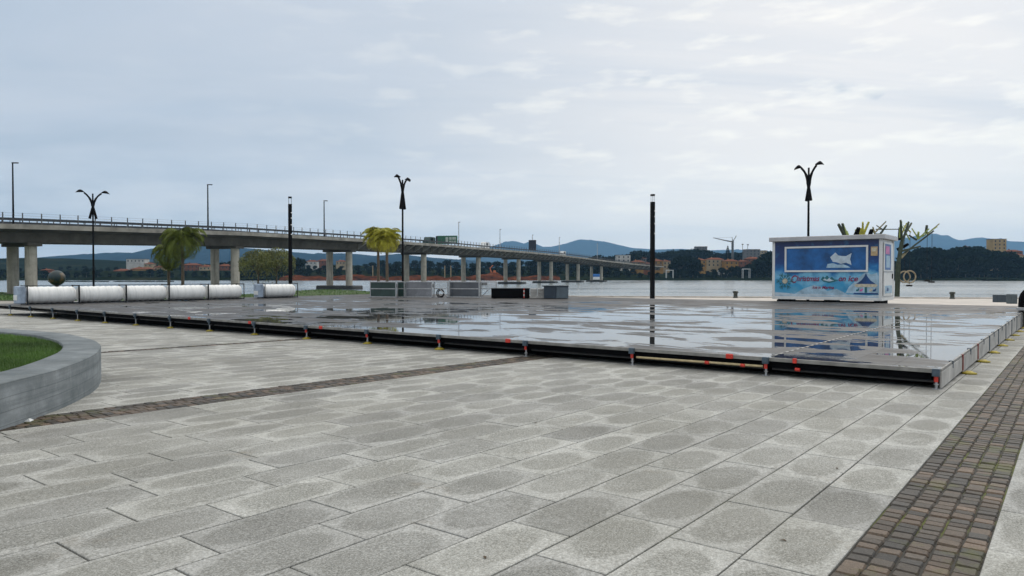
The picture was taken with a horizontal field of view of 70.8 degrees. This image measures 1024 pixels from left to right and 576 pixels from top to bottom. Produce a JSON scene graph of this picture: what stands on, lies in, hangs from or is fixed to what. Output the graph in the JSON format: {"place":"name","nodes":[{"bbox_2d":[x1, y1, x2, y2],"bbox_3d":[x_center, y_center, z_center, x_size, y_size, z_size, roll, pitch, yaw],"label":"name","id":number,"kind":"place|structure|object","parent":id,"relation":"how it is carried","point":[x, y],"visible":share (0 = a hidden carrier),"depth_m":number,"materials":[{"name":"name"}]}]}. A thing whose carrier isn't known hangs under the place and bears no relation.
{"place":"outdoors","nodes":[
{"label":"outdoors","id":0,"kind":"place"},
{"bbox_2d":[0,301,77,313],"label":"square paving","id":1,"kind":"structure","parent":0,"point":[13,302],"depth_m":51.34,"materials":[{"name":"grey stone"}]},
{"bbox_2d":[288,196,291,283],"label":"light column","id":2,"kind":"structure","parent":1,"relation":"on","point":[289,243],"depth_m":59.80,"materials":[{"name":"black metal"}]},
{"bbox_2d":[361,226,391,280],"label":"palm tree","id":3,"kind":"object","parent":1,"relation":"on","point":[370,231],"visible":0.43,"depth_m":69.83,"materials":[{"name":"green plant"}]},
{"bbox_2d":[369,228,401,281],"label":"palm tree","id":4,"kind":"object","parent":1,"relation":"on","point":[386,239],"visible":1,"depth_m":67.55,"materials":[{"name":"green plant"}]},
{"bbox_2d":[394,174,410,280],"bbox_3d":[-8.190,-3.582,53.948,0.501,9.638,2.620,0,1,17],"label":"street lamp","id":5,"kind":"object","parent":1,"relation":"on","point":[402,205],"visible":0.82,"depth_m":53.89,"materials":[{"name":"black metal"}]},
{"bbox_2d":[794,161,823,235],"bbox_3d":[19.528,-3.426,47.450,0.501,9.595,2.620,0,1,-22],"label":"street lamp","id":6,"kind":"object","parent":1,"relation":"on","point":[808,197],"visible":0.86,"depth_m":47.36,"materials":[{"name":"black metal"}]},
{"bbox_2d":[837,223,848,234],"bbox_3d":[20.771,-1.723,44.923,0.502,4.654,1.601,1,1,41],"label":"tree sculpture","id":7,"kind":"object","parent":1,"relation":"on","point":[843,230],"visible":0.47,"depth_m":44.74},
{"bbox_2d":[853,222,872,234],"bbox_3d":[21.914,-1.774,44.990,1.189,4.749,0.941,0,1,-19],"label":"tree sculpture","id":8,"kind":"object","parent":1,"relation":"on","point":[860,231],"visible":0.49,"depth_m":44.77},
{"bbox_2d":[0,289,369,300],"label":"lawn","id":9,"kind":"structure","parent":0,"point":[335,292],"depth_m":83.91,"materials":[{"name":"plant"}]},
{"bbox_2d":[48,270,65,286],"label":"globe sculpture","id":10,"kind":"object","parent":9,"relation":"on","point":[56,277],"visible":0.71,"depth_m":65.55,"materials":[{"name":"paint"}]},
{"bbox_2d":[76,189,108,285],"bbox_3d":[-35.738,-3.624,61.448,2.620,9.451,0.501,-1,1,-34],"label":"street lamp","id":11,"kind":"object","parent":9,"relation":"on","point":[92,214],"visible":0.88,"depth_m":61.39,"materials":[{"name":"black metal"}]},
{"bbox_2d":[151,244,184,285],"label":"tree","id":12,"kind":"object","parent":9,"relation":"on","point":[168,263],"visible":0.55,"depth_m":70.43,"materials":[{"name":"green plant"}]},
{"bbox_2d":[159,226,206,284],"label":"palm tree","id":13,"kind":"object","parent":9,"relation":"on","point":[183,237],"visible":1,"depth_m":67.43,"materials":[{"name":"green plant"}]},
{"bbox_2d":[238,249,275,283],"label":"feathery tree","id":14,"kind":"object","parent":9,"relation":"on","point":[255,258],"visible":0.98,"depth_m":91.25,"materials":[{"name":"green plant"}]},
{"bbox_2d":[255,247,295,282],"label":"feathery tree","id":15,"kind":"object","parent":9,"relation":"on","point":[277,254],"visible":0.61,"depth_m":93.55,"materials":[{"name":"green plant"}]},
{"bbox_2d":[101,337,319,352],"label":"cobble paving","id":16,"kind":"structure","parent":0,"point":[206,345],"depth_m":15.91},
{"bbox_2d":[0,354,560,431],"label":"cobble paving","id":17,"kind":"structure","parent":0,"point":[82,415],"depth_m":8.79,"materials":[{"name":"stone"}]},
{"bbox_2d":[39,246,526,268],"bbox_3d":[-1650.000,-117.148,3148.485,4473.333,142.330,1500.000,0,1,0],"label":"mountains","id":18,"kind":"structure","parent":0,"point":[202,256],"depth_m":2940.41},
{"bbox_2d":[278,272,559,280],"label":"earth bank","id":19,"kind":"structure","parent":0,"point":[493,276],"depth_m":503.05,"materials":[{"name":"green plant"}]},
{"bbox_2d":[0,309,1023,575],"bbox_3d":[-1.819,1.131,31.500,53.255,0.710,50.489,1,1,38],"label":"slab paving","id":20,"kind":"structure","parent":0,"point":[572,467],"depth_m":5.42,"materials":[{"name":"stone"}]},
{"bbox_2d":[0,328,100,429],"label":"round planter","id":21,"kind":"object","parent":20,"relation":"on","point":[42,373],"visible":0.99,"depth_m":8.17,"materials":[{"name":"concrete"}]},
{"bbox_2d":[0,294,1023,389],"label":"rink platform","id":22,"kind":"structure","parent":20,"relation":"on","point":[923,343],"depth_m":18.11,"materials":[{"name":"grey metal"}]},
{"bbox_2d":[13,285,78,304],"bbox_3d":[-20.348,0.291,31.463,0.754,0.840,2.365,1,1,38],"label":"barrier roll","id":23,"kind":"object","parent":22,"relation":"on","point":[23,294],"visible":0.96,"depth_m":31.20,"materials":[{"name":"paint"}]},
{"bbox_2d":[76,284,125,303],"bbox_3d":[-19.000,0.262,33.192,0.754,0.840,2.040,1,1,38],"label":"barrier roll","id":24,"kind":"object","parent":22,"relation":"on","point":[95,294],"visible":0.95,"depth_m":32.97,"materials":[{"name":"paint"}]},
{"bbox_2d":[119,284,168,301],"bbox_3d":[-17.751,0.235,34.792,0.754,0.840,2.040,1,1,38],"label":"barrier roll","id":25,"kind":"object","parent":22,"relation":"on","point":[145,293],"visible":0.94,"depth_m":34.57,"materials":[{"name":"paint"}]},
{"bbox_2d":[162,284,208,300],"bbox_3d":[-16.503,0.209,36.393,0.754,0.840,2.040,1,1,38],"label":"barrier roll","id":26,"kind":"object","parent":22,"relation":"on","point":[177,292],"visible":0.89,"depth_m":36.18,"materials":[{"name":"paint"}]},
{"bbox_2d":[205,283,243,299],"bbox_3d":[-15.255,0.182,37.993,0.754,0.840,2.040,1,1,38],"label":"barrier roll","id":27,"kind":"object","parent":22,"relation":"on","point":[213,292],"visible":0.94,"depth_m":37.77,"materials":[{"name":"paint"}]},
{"bbox_2d":[254,283,297,297],"bbox_3d":[-13.307,0.140,40.491,0.754,0.840,2.465,1,1,38],"label":"barrier roll","id":28,"kind":"object","parent":22,"relation":"on","point":[274,290],"visible":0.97,"depth_m":40.17,"materials":[{"name":"paint"}]},
{"bbox_2d":[368,281,398,297],"bbox_3d":[-7.376,0.088,41.210,1.723,0.920,0.500,0,1,20],"label":"rink barrier","id":29,"kind":"object","parent":22,"relation":"on","point":[382,289],"visible":1,"depth_m":41.19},
{"bbox_2d":[397,281,404,297],"bbox_3d":[-6.385,0.085,41.422,0.494,0.920,0.500,0,1,20],"label":"rink barrier","id":30,"kind":"object","parent":22,"relation":"on","point":[400,288],"visible":0.89,"depth_m":41.40,"materials":[{"name":"green plastic"}]},
{"bbox_2d":[404,281,433,297],"bbox_3d":[-5.327,0.088,41.206,1.720,0.920,0.500,0,1,21],"label":"rink barrier","id":31,"kind":"object","parent":22,"relation":"on","point":[417,289],"visible":1,"depth_m":41.20,"materials":[{"name":"grey plastic"}]},
{"bbox_2d":[433,281,449,297],"bbox_3d":[-4.078,0.099,41.341,0.943,0.946,0.500,0,1,21],"label":"steel trestle","id":32,"kind":"object","parent":22,"relation":"on","point":[441,289],"visible":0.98,"depth_m":41.35,"materials":[{"name":"paint"}]},
{"bbox_2d":[449,280,480,297],"bbox_3d":[-2.728,0.039,41.164,1.910,1.020,0.500,0,1,21],"label":"rink barrier","id":33,"kind":"object","parent":22,"relation":"on","point":[463,289],"visible":1,"depth_m":41.15,"materials":[{"name":"white plastic"}]},
{"bbox_2d":[480,281,496,296],"bbox_3d":[-1.345,0.086,41.323,1.022,0.920,0.500,0,1,21],"label":"steel trestle","id":34,"kind":"object","parent":22,"relation":"on","point":[488,288],"visible":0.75,"depth_m":41.35,"materials":[{"name":"grey metal"}]},
{"bbox_2d":[491,288,529,297],"bbox_3d":[-0.073,0.285,40.182,2.152,0.560,1.240,0,1,1],"label":"stage box","id":35,"kind":"object","parent":22,"relation":"on","point":[510,292],"visible":0.97,"depth_m":39.58,"materials":[{"name":"paint"}]},
{"bbox_2d":[1017,290,1023,310],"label":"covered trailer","id":36,"kind":"object","parent":20,"relation":"on","point":[1020,302],"visible":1,"depth_m":24.50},
{"bbox_2d":[0,280,1023,296],"bbox_3d":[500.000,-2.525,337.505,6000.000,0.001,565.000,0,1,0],"label":"water","id":37,"kind":"structure","parent":0,"point":[959,288],"depth_m":212.61,"materials":[{"name":"grey liquid"}]},
{"bbox_2d":[48,281,173,281],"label":"breakwater","id":38,"kind":"object","parent":37,"relation":"in","point":[118,281],"visible":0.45,"depth_m":379.92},
{"bbox_2d":[0,212,663,293],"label":"road bridge","id":39,"kind":"structure","parent":37,"relation":"in","point":[29,237],"depth_m":138.64,"materials":[{"name":"concrete"}]},
{"bbox_2d":[11,162,18,223],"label":"bridge lamp post","id":40,"kind":"object","parent":39,"relation":"on","point":[13,190],"visible":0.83,"depth_m":106.72,"materials":[{"name":"grey metal"}]},
{"bbox_2d":[207,184,211,230],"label":"bridge lamp post","id":41,"kind":"object","parent":39,"relation":"on","point":[207,208],"visible":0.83,"depth_m":133.68,"materials":[{"name":"grey metal"}]},
{"bbox_2d":[436,236,456,243],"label":"truck","id":42,"kind":"object","parent":39,"relation":"on","point":[450,238],"visible":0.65,"depth_m":221.10,"materials":[{"name":"paint"}]},
{"bbox_2d":[529,240,535,249],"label":"road sign","id":43,"kind":"object","parent":39,"relation":"on","point":[532,244],"visible":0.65,"depth_m":297.64,"materials":[{"name":"grey metal"}]},
{"bbox_2d":[0,258,1023,279],"bbox_3d":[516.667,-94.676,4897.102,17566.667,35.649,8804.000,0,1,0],"label":"terrain","id":44,"kind":"structure","parent":0,"point":[53,263],"depth_m":564.07,"materials":[{"name":"green plant"}]},
{"bbox_2d":[126,259,148,269],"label":"house","id":45,"kind":"structure","parent":44,"relation":"on","point":[132,263],"depth_m":699.70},
{"bbox_2d":[130,266,154,270],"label":"house","id":46,"kind":"structure","parent":44,"relation":"on","point":[138,268],"depth_m":630.82,"materials":[{"name":"tile"}]},
{"bbox_2d":[145,269,154,276],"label":"broadleaf tree","id":47,"kind":"object","parent":44,"relation":"on","point":[150,271],"visible":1,"depth_m":539.23,"materials":[{"name":"green plant"}]},
{"bbox_2d":[184,262,202,270],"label":"house","id":48,"kind":"structure","parent":44,"relation":"on","point":[189,266],"depth_m":639.80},
{"bbox_2d":[199,264,210,270],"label":"house","id":49,"kind":"structure","parent":44,"relation":"on","point":[204,267],"depth_m":639.80,"materials":[{"name":"tile"}]},
{"bbox_2d":[219,263,230,270],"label":"house","id":50,"kind":"structure","parent":44,"relation":"on","point":[223,266],"depth_m":639.82,"materials":[{"name":"ceramic"}]},
{"bbox_2d":[292,257,309,275],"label":"broadleaf tree","id":51,"kind":"object","parent":44,"relation":"on","point":[300,263],"visible":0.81,"depth_m":532.29,"materials":[{"name":"green plant"}]},
{"bbox_2d":[306,259,318,268],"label":"house","id":52,"kind":"structure","parent":44,"relation":"on","point":[312,263],"depth_m":759.69,"materials":[{"name":"tile"}]},
{"bbox_2d":[336,260,345,269],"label":"house","id":53,"kind":"structure","parent":44,"relation":"on","point":[340,263],"depth_m":779.68,"materials":[{"name":"tile"}]},
{"bbox_2d":[389,264,401,274],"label":"broadleaf tree","id":54,"kind":"object","parent":44,"relation":"on","point":[394,268],"visible":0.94,"depth_m":557.50,"materials":[{"name":"green plant"}]},
{"bbox_2d":[442,259,453,269],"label":"broadleaf tree","id":55,"kind":"object","parent":44,"relation":"on","point":[447,263],"visible":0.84,"depth_m":668.58,"materials":[{"name":"green plant"}]},
{"bbox_2d":[468,265,475,274],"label":"broadleaf tree","id":56,"kind":"object","parent":44,"relation":"on","point":[473,269],"visible":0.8,"depth_m":554.00,"materials":[{"name":"green plant"}]},
{"bbox_2d":[492,261,501,269],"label":"broadleaf tree","id":57,"kind":"object","parent":44,"relation":"on","point":[496,265],"visible":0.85,"depth_m":672.68,"materials":[{"name":"green plant"}]},
{"bbox_2d":[507,264,516,274],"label":"broadleaf tree","id":58,"kind":"object","parent":44,"relation":"on","point":[510,267],"visible":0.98,"depth_m":565.31,"materials":[{"name":"green plant"}]},
{"bbox_2d":[526,267,537,275],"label":"broadleaf tree","id":59,"kind":"object","parent":44,"relation":"on","point":[532,270],"visible":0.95,"depth_m":545.42,"materials":[{"name":"green plant"}]},
{"bbox_2d":[553,262,565,270],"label":"broadleaf tree","id":60,"kind":"object","parent":44,"relation":"on","point":[557,264],"visible":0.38,"depth_m":652.43,"materials":[{"name":"green plant"}]},
{"bbox_2d":[603,267,612,276],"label":"broadleaf tree","id":61,"kind":"object","parent":44,"relation":"on","point":[607,270],"visible":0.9,"depth_m":534.35,"materials":[{"name":"green plant"}]},
{"bbox_2d":[615,255,629,270],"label":"house","id":62,"kind":"structure","parent":44,"relation":"on","point":[624,257],"depth_m":639.65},
{"bbox_2d":[630,254,645,260],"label":"broadleaf tree","id":63,"kind":"object","parent":44,"relation":"on","point":[636,257],"visible":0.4,"depth_m":648.66,"materials":[{"name":"green plant"}]},
{"bbox_2d":[655,258,662,273],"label":"house","id":64,"kind":"structure","parent":44,"relation":"on","point":[658,261],"depth_m":589.84,"materials":[{"name":"paint"}]},
{"bbox_2d":[655,251,672,263],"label":"broadleaf tree","id":65,"kind":"object","parent":44,"relation":"on","point":[666,255],"visible":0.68,"depth_m":801.24,"materials":[{"name":"green plant"}]},
{"bbox_2d":[663,259,669,272],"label":"house","id":66,"kind":"structure","parent":44,"relation":"on","point":[666,263],"depth_m":599.78,"materials":[{"name":"paint"}]},
{"bbox_2d":[671,249,683,262],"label":"broadleaf tree","id":67,"kind":"object","parent":44,"relation":"on","point":[677,253],"visible":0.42,"depth_m":824.93,"materials":[{"name":"green plant"}]},
{"bbox_2d":[671,255,689,277],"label":"broadleaf tree","id":68,"kind":"object","parent":44,"relation":"on","point":[679,261],"visible":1,"depth_m":523.05,"materials":[{"name":"green plant"}]},
{"bbox_2d":[680,254,696,277],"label":"broadleaf tree","id":69,"kind":"object","parent":44,"relation":"on","point":[687,263],"visible":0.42,"depth_m":532.29,"materials":[{"name":"green plant"}]},
{"bbox_2d":[686,257,701,277],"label":"broadleaf tree","id":70,"kind":"object","parent":44,"relation":"on","point":[693,265],"visible":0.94,"depth_m":528.98,"materials":[{"name":"green plant"}]},
{"bbox_2d":[684,249,704,258],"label":"broadleaf tree","id":71,"kind":"object","parent":44,"relation":"on","point":[695,253],"visible":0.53,"depth_m":801.84,"materials":[{"name":"green plant"}]},
{"bbox_2d":[698,258,705,273],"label":"house","id":72,"kind":"structure","parent":44,"relation":"on","point":[703,261],"depth_m":589.80,"materials":[{"name":"paint"}]},
{"bbox_2d":[700,250,718,258],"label":"broadleaf tree","id":73,"kind":"object","parent":44,"relation":"on","point":[708,254],"visible":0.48,"depth_m":802.86,"materials":[{"name":"green plant"}]},
{"bbox_2d":[705,257,724,271],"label":"house","id":74,"kind":"structure","parent":44,"relation":"on","point":[713,263],"depth_m":609.75,"materials":[{"name":"tile"}]},
{"bbox_2d":[713,237,735,259],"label":"tower crane","id":75,"kind":"object","parent":44,"relation":"on","point":[732,248],"visible":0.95,"depth_m":698.59,"materials":[{"name":"grey metal"}]},
{"bbox_2d":[722,258,738,269],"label":"house","id":76,"kind":"structure","parent":44,"relation":"on","point":[727,263],"depth_m":599.77,"materials":[{"name":"tile"}]},
{"bbox_2d":[730,252,741,260],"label":"broadleaf tree","id":77,"kind":"object","parent":44,"relation":"on","point":[737,256],"visible":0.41,"depth_m":802.63,"materials":[{"name":"green plant"}]},
{"bbox_2d":[732,266,742,277],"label":"broadleaf tree","id":78,"kind":"object","parent":44,"relation":"on","point":[736,270],"visible":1,"depth_m":535.63,"materials":[{"name":"green plant"}]},
{"bbox_2d":[743,263,757,277],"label":"broadleaf tree","id":79,"kind":"object","parent":44,"relation":"on","point":[749,269],"visible":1,"depth_m":525.87,"materials":[{"name":"green plant"}]},
{"bbox_2d":[743,249,759,259],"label":"house","id":80,"kind":"structure","parent":44,"relation":"on","point":[747,253],"depth_m":759.50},
{"bbox_2d":[749,260,761,276],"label":"broadleaf tree","id":81,"kind":"object","parent":44,"relation":"on","point":[757,270],"visible":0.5,"depth_m":532.98,"materials":[{"name":"green plant"}]},
{"bbox_2d":[754,250,771,276],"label":"broadleaf tree","id":82,"kind":"object","parent":44,"relation":"on","point":[760,262],"visible":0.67,"depth_m":527.53,"materials":[{"name":"green plant"}]},
{"bbox_2d":[896,254,931,269],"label":"stone pine","id":83,"kind":"object","parent":44,"relation":"on","point":[909,258],"visible":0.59,"depth_m":522.09,"materials":[{"name":"green plant"}]},
{"bbox_2d":[908,259,932,277],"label":"broadleaf tree","id":84,"kind":"object","parent":44,"relation":"on","point":[918,265],"visible":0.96,"depth_m":512.89,"materials":[{"name":"green plant"}]},
{"bbox_2d":[905,247,955,277],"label":"stone pine","id":85,"kind":"object","parent":44,"relation":"on","point":[936,252],"visible":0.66,"depth_m":521.61,"materials":[{"name":"green plant"}]},
{"bbox_2d":[940,259,956,277],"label":"broadleaf tree","id":86,"kind":"object","parent":44,"relation":"on","point":[950,267],"visible":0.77,"depth_m":512.09,"materials":[{"name":"green plant"}]},
{"bbox_2d":[947,246,991,255],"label":"stone pine","id":87,"kind":"object","parent":44,"relation":"on","point":[963,248],"visible":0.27,"depth_m":529.48,"materials":[{"name":"green plant"}]},
{"bbox_2d":[959,246,994,276],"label":"stone pine","id":88,"kind":"object","parent":44,"relation":"on","point":[966,252],"visible":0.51,"depth_m":522.60,"materials":[{"name":"green plant"}]},
{"bbox_2d":[953,249,1002,279],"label":"stone pine","id":89,"kind":"object","parent":44,"relation":"on","point":[982,254],"visible":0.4,"depth_m":517.55,"materials":[{"name":"green plant"}]},
{"bbox_2d":[975,258,997,279],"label":"broadleaf tree","id":90,"kind":"object","parent":44,"relation":"on","point":[991,266],"visible":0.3,"depth_m":516.51,"materials":[{"name":"green plant"}]},
{"bbox_2d":[986,239,1005,270],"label":"tower block","id":91,"kind":"structure","parent":44,"relation":"on","point":[996,244],"depth_m":619.50,"materials":[{"name":"beige concrete"}]},
{"bbox_2d":[979,250,1012,279],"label":"stone pine","id":92,"kind":"object","parent":44,"relation":"on","point":[1003,256],"visible":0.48,"depth_m":517.27,"materials":[{"name":"green plant"}]},
{"bbox_2d":[988,259,1006,279],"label":"broadleaf tree","id":93,"kind":"object","parent":44,"relation":"on","point":[995,272],"visible":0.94,"depth_m":515.64,"materials":[{"name":"green plant"}]},
{"bbox_2d":[992,254,1023,279],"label":"stone pine","id":94,"kind":"object","parent":44,"relation":"on","point":[1016,258],"visible":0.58,"depth_m":514.46,"materials":[{"name":"green plant"}]},
{"bbox_2d":[0,0,1023,258],"label":"sky","id":95,"kind":"structure","parent":0,"point":[546,120],"materials":[{"name":"white"}]},
{"bbox_2d":[530,288,543,297],"bbox_3d":[1.399,0.297,39.796,0.780,0.530,0.800,0,1,2],"label":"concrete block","id":96,"kind":"object","parent":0,"point":[535,291],"visible":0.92,"depth_m":39.40,"materials":[{"name":"grey concrete"}]},
{"bbox_2d":[542,285,568,297],"bbox_3d":[2.374,0.208,39.437,1.430,0.700,0.980,0,1,2],"label":"storage bin","id":97,"kind":"object","parent":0,"point":[555,291],"visible":0.99,"depth_m":38.99,"materials":[{"name":"metal"}]},
{"bbox_2d":[240,279,1013,279],"bbox_3d":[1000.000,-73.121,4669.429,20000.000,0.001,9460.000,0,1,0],"label":"ground","id":98,"kind":"structure","parent":0,"point":[278,279],"depth_m":967.12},
{"bbox_2d":[459,234,1023,264],"bbox_3d":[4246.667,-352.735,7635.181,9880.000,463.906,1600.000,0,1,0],"label":"mountains","id":99,"kind":"structure","parent":0,"point":[581,247],"depth_m":7473.72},
{"bbox_2d":[605,297,1017,305],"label":"quay","id":100,"kind":"structure","parent":0,"point":[987,302],"depth_m":72.53,"materials":[{"name":"grey concrete"}]},
{"bbox_2d":[650,194,654,298],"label":"light column","id":101,"kind":"structure","parent":100,"relation":"on","point":[652,249],"depth_m":57.83,"materials":[{"name":"black metal"}]},
{"bbox_2d":[568,296,1018,298],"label":"quay kerb","id":102,"kind":"structure","parent":100,"relation":"on","point":[771,297],"depth_m":86.33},
{"bbox_2d":[769,234,897,302],"bbox_3d":[15.775,-0.481,35.443,5.220,4.040,3.060,1,1,38],"label":"ticket kiosk","id":103,"kind":"object","parent":100,"relation":"on","point":[857,268],"visible":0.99,"depth_m":34.18,"materials":[{"name":"blue paint"}]},
{"bbox_2d":[883,242,893,295],"bbox_3d":[17.752,-0.886,33.932,0.088,2.500,2.140,1,1,38],"label":"side door","id":104,"kind":"structure","parent":103,"relation":"in","point":[888,271],"depth_m":33.77,"materials":[{"name":"white paint"}]},
{"bbox_2d":[831,347,1023,575],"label":"cobble paving","id":105,"kind":"structure","parent":0,"point":[969,560],"depth_m":4.54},
{"bbox_2d":[993,295,1005,301],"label":"concrete block","id":106,"kind":"object","parent":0,"point":[999,298],"depth_m":66.03,"materials":[{"name":"concrete"}]},
{"bbox_2d":[1006,294,1016,303],"bbox_3d":[41.875,0.914,60.324,0.550,0.800,0.600,0,1,0],"label":"concrete block","id":107,"kind":"object","parent":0,"point":[1011,298],"depth_m":60.03,"materials":[{"name":"concrete"}]},
{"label":"ground","id":108,"kind":"structure","parent":0,"visible":0},
{"bbox_2d":[872,221,897,233],"bbox_3d":[23.759,-1.809,45.839,1.628,4.850,1.023,1,1,36],"label":"tree sculpture","id":109,"kind":"object","parent":108,"relation":"on","point":[879,228],"visible":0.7,"depth_m":45.88,"materials":[{"name":"grey metal"}]},
{"bbox_2d":[894,220,938,296],"bbox_3d":[24.670,-1.794,44.055,2.588,4.670,1.287,0,1,0],"label":"tree sculpture","id":110,"kind":"object","parent":108,"relation":"on","point":[901,237],"visible":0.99,"depth_m":43.91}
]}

